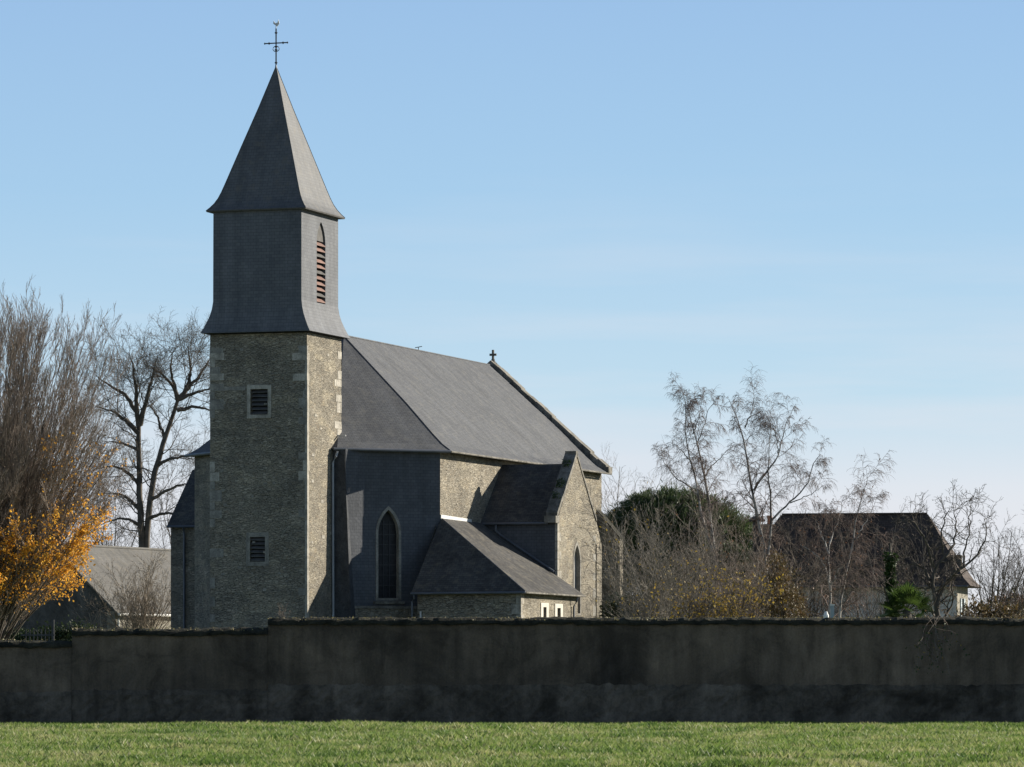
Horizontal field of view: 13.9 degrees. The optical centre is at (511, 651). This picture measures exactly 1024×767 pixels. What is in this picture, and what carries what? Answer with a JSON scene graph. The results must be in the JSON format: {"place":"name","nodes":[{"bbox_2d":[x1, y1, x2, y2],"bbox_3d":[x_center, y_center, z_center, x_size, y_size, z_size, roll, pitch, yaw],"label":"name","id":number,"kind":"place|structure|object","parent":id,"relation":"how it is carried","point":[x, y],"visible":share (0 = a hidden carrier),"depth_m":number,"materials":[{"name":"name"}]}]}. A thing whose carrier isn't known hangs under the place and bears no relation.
{"place":"outdoors","nodes":[
{"label":"outdoors","id":0,"kind":"place"},
{"bbox_2d":[2,543,170,640],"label":"barn","id":1,"kind":"structure","parent":0,"point":[54,610],"depth_m":244.36,"materials":[{"name":"grey paint"}]},
{"bbox_2d":[166,20,622,628],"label":"church","id":2,"kind":"structure","parent":0,"point":[338,472],"depth_m":196.56,"materials":[{"name":"grey stone"}]},
{"bbox_2d":[373,506,404,603],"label":"lancet window","id":3,"kind":"structure","parent":2,"relation":"in","point":[388,528],"depth_m":198.05,"materials":[{"name":"black glass"}]},
{"bbox_2d":[541,603,548,616],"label":"annexe window","id":4,"kind":"structure","parent":2,"relation":"in","point":[544,606],"depth_m":198.44,"materials":[{"name":"white glass"}]},
{"bbox_2d":[555,604,562,616],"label":"annexe window","id":5,"kind":"structure","parent":2,"relation":"in","point":[557,606],"depth_m":200.49,"materials":[{"name":"white glass"}]},
{"bbox_2d":[573,542,580,614],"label":"lancet window","id":6,"kind":"structure","parent":2,"relation":"in","point":[577,554],"depth_m":207.00,"materials":[{"name":"black glass"}]},
{"bbox_2d":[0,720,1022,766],"bbox_3d":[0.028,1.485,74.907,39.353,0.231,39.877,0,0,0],"label":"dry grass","id":7,"kind":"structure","parent":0,"point":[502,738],"depth_m":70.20,"materials":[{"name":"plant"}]},
{"bbox_2d":[0,0,1023,614],"label":"sky","id":8,"kind":"structure","parent":0,"point":[606,199],"materials":[{"name":"blue"}]},
{"bbox_2d":[0,719,1023,766],"bbox_3d":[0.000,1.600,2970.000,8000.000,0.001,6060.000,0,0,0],"label":"ground","id":9,"kind":"structure","parent":0,"point":[469,725],"depth_m":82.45,"materials":[{"name":"green plant"}]},
{"bbox_2d":[21,620,54,640],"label":"railing","id":10,"kind":"object","parent":9,"relation":"on","point":[52,634],"visible":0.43,"depth_m":129.98,"materials":[{"name":"metal"}]},
{"bbox_2d":[5,615,96,640],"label":"hedge","id":11,"kind":"object","parent":9,"relation":"on","point":[60,633],"visible":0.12,"depth_m":174.77,"materials":[{"name":"green plant"}]},
{"bbox_2d":[0,273,146,640],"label":"hornbeam","id":12,"kind":"object","parent":9,"relation":"on","point":[29,480],"visible":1,"depth_m":143.69,"materials":[{"name":"brown plant"}]},
{"bbox_2d":[71,602,110,628],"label":"young tree","id":13,"kind":"object","parent":9,"relation":"on","point":[98,624],"visible":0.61,"depth_m":189.96,"materials":[{"name":"brown plant"}]},
{"bbox_2d":[65,469,162,547],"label":"tree","id":14,"kind":"object","parent":9,"relation":"on","point":[119,539],"visible":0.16,"depth_m":300.53,"materials":[{"name":"brown plant"}]},
{"bbox_2d":[76,543,170,628],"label":"bush","id":15,"kind":"object","parent":9,"relation":"on","point":[135,621],"visible":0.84,"depth_m":225.22,"materials":[{"name":"brown plant"}]},
{"bbox_2d":[41,307,209,548],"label":"bare tree","id":16,"kind":"object","parent":9,"relation":"on","point":[143,531],"visible":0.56,"depth_m":261.79,"materials":[{"name":"brown plant"}]},
{"bbox_2d":[76,438,181,548],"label":"tree","id":17,"kind":"object","parent":9,"relation":"on","point":[170,504],"visible":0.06,"depth_m":299.55,"materials":[{"name":"brown plant"}]},
{"bbox_2d":[0,616,1023,722],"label":"boundary wall","id":18,"kind":"structure","parent":9,"relation":"on","point":[739,669],"depth_m":95.00,"materials":[{"name":"grey concrete"}]},
{"bbox_2d":[276,604,290,618],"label":"wall weed","id":19,"kind":"object","parent":18,"relation":"on","point":[282,612],"depth_m":95.09,"materials":[{"name":"plant"}]},
{"bbox_2d":[905,616,969,674],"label":"climbing plant","id":20,"kind":"object","parent":18,"relation":"attached to","point":[936,631],"visible":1,"depth_m":94.60,"materials":[{"name":"brown plant"}]},
{"bbox_2d":[602,442,690,513],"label":"tree","id":21,"kind":"object","parent":9,"relation":"on","point":[627,481],"visible":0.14,"depth_m":283.66,"materials":[{"name":"plant"}]},
{"bbox_2d":[570,486,728,618],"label":"bare shrub","id":22,"kind":"object","parent":9,"relation":"on","point":[649,588],"visible":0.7,"depth_m":174.56,"materials":[{"name":"brown plant"}]},
{"bbox_2d":[598,578,700,617],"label":"evergreen bush","id":23,"kind":"object","parent":9,"relation":"on","point":[612,606],"visible":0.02,"depth_m":204.72,"materials":[{"name":"green plant"}]},
{"bbox_2d":[576,456,757,617],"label":"bare shrub","id":24,"kind":"object","parent":9,"relation":"on","point":[682,561],"visible":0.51,"depth_m":179.84,"materials":[{"name":"brown plant"}]},
{"bbox_2d":[614,582,735,618],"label":"leafy bush","id":25,"kind":"object","parent":9,"relation":"on","point":[654,609],"visible":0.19,"depth_m":149.97,"materials":[{"name":"brown plant"}]},
{"bbox_2d":[604,480,761,609],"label":"pine tree","id":26,"kind":"object","parent":9,"relation":"on","point":[667,495],"visible":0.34,"depth_m":248.44,"materials":[{"name":"green plant"}]},
{"bbox_2d":[650,372,757,576],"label":"birch tree","id":27,"kind":"object","parent":9,"relation":"on","point":[700,459],"visible":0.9,"depth_m":237.93,"materials":[{"name":"brown plant"}]},
{"bbox_2d":[636,550,786,617],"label":"leafy bush","id":28,"kind":"object","parent":9,"relation":"on","point":[732,612],"visible":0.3,"depth_m":149.77,"materials":[{"name":"yellow plant"}]},
{"bbox_2d":[612,485,829,617],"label":"bare shrub","id":29,"kind":"object","parent":9,"relation":"on","point":[722,577],"visible":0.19,"depth_m":184.31,"materials":[{"name":"brown plant"}]},
{"bbox_2d":[704,537,764,615],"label":"evergreen bush","id":30,"kind":"object","parent":9,"relation":"on","point":[734,550],"visible":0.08,"depth_m":221.59,"materials":[{"name":"green plant"}]},
{"bbox_2d":[656,496,846,617],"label":"bare shrub","id":31,"kind":"object","parent":9,"relation":"on","point":[761,560],"visible":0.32,"depth_m":194.37,"materials":[{"name":"brown plant"}]},
{"bbox_2d":[748,515,773,551],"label":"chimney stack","id":32,"kind":"object","parent":9,"relation":"on","point":[766,527],"visible":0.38,"depth_m":239.80,"materials":[{"name":"brick"}]},
{"bbox_2d":[707,365,837,614],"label":"birch tree","id":33,"kind":"object","parent":9,"relation":"on","point":[762,425],"visible":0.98,"depth_m":217.96,"materials":[{"name":"brown plant"}]},
{"bbox_2d":[699,492,881,618],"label":"bare shrub","id":34,"kind":"object","parent":9,"relation":"on","point":[811,609],"visible":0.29,"depth_m":211.73,"materials":[{"name":"brown plant"}]},
{"bbox_2d":[777,447,915,617],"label":"birch tree","id":35,"kind":"object","parent":9,"relation":"on","point":[834,513],"visible":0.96,"depth_m":199.97,"materials":[{"name":"brown plant"}]},
{"bbox_2d":[771,490,969,617],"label":"bare shrub","id":36,"kind":"object","parent":9,"relation":"on","point":[867,610],"visible":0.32,"depth_m":211.82,"materials":[{"name":"brown plant"}]},
{"bbox_2d":[871,535,917,616],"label":"ivy clad stem","id":37,"kind":"object","parent":9,"relation":"on","point":[890,565],"visible":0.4,"depth_m":169.90,"materials":[{"name":"green plant"}]},
{"bbox_2d":[876,582,935,617],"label":"fan palm","id":38,"kind":"object","parent":9,"relation":"on","point":[906,594],"visible":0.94,"depth_m":159.62,"materials":[{"name":"green plant"}]},
{"bbox_2d":[880,481,1022,617],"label":"fruit tree","id":39,"kind":"object","parent":9,"relation":"on","point":[937,595],"visible":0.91,"depth_m":164.96,"materials":[{"name":"brown plant"}]},
{"bbox_2d":[925,588,1023,618],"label":"leafy bush","id":40,"kind":"object","parent":9,"relation":"on","point":[969,611],"visible":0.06,"depth_m":140.04,"materials":[{"name":"brown plant"}]},
{"bbox_2d":[956,594,1023,618],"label":"evergreen bush","id":41,"kind":"object","parent":9,"relation":"on","point":[985,609],"visible":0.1,"depth_m":174.90,"materials":[{"name":"green plant"}]},
{"bbox_2d":[959,512,1023,615],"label":"sapling","id":42,"kind":"object","parent":9,"relation":"on","point":[1004,583],"visible":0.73,"depth_m":185.05,"materials":[{"name":"brown plant"}]},
{"bbox_2d":[983,523,1023,615],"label":"sapling","id":43,"kind":"object","parent":9,"relation":"on","point":[1021,590],"visible":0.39,"depth_m":190.03,"materials":[{"name":"brown plant"}]},
{"bbox_2d":[984,590,1023,612],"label":"tree","id":44,"kind":"object","parent":9,"relation":"on","point":[1004,601],"visible":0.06,"depth_m":379.59,"materials":[{"name":"brown plant"}]},
{"bbox_2d":[748,546,815,617],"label":"bush","id":45,"kind":"object","parent":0,"point":[779,611],"visible":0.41,"depth_m":179.84,"materials":[{"name":"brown plant"}]},
{"bbox_2d":[830,604,834,617],"bbox_3d":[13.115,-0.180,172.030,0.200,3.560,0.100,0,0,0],"label":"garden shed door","id":46,"kind":"structure","parent":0,"point":[832,610],"depth_m":172.00,"materials":[{"name":"blue paint"}]},
{"bbox_2d":[746,511,981,618],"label":"house","id":47,"kind":"structure","parent":0,"point":[882,520],"depth_m":234.91,"materials":[{"name":"grey stone"}]},
{"bbox_2d":[960,598,964,615],"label":"window","id":48,"kind":"structure","parent":47,"relation":"in","point":[960,598],"depth_m":234.39,"materials":[{"name":"white glass"}]}
]}

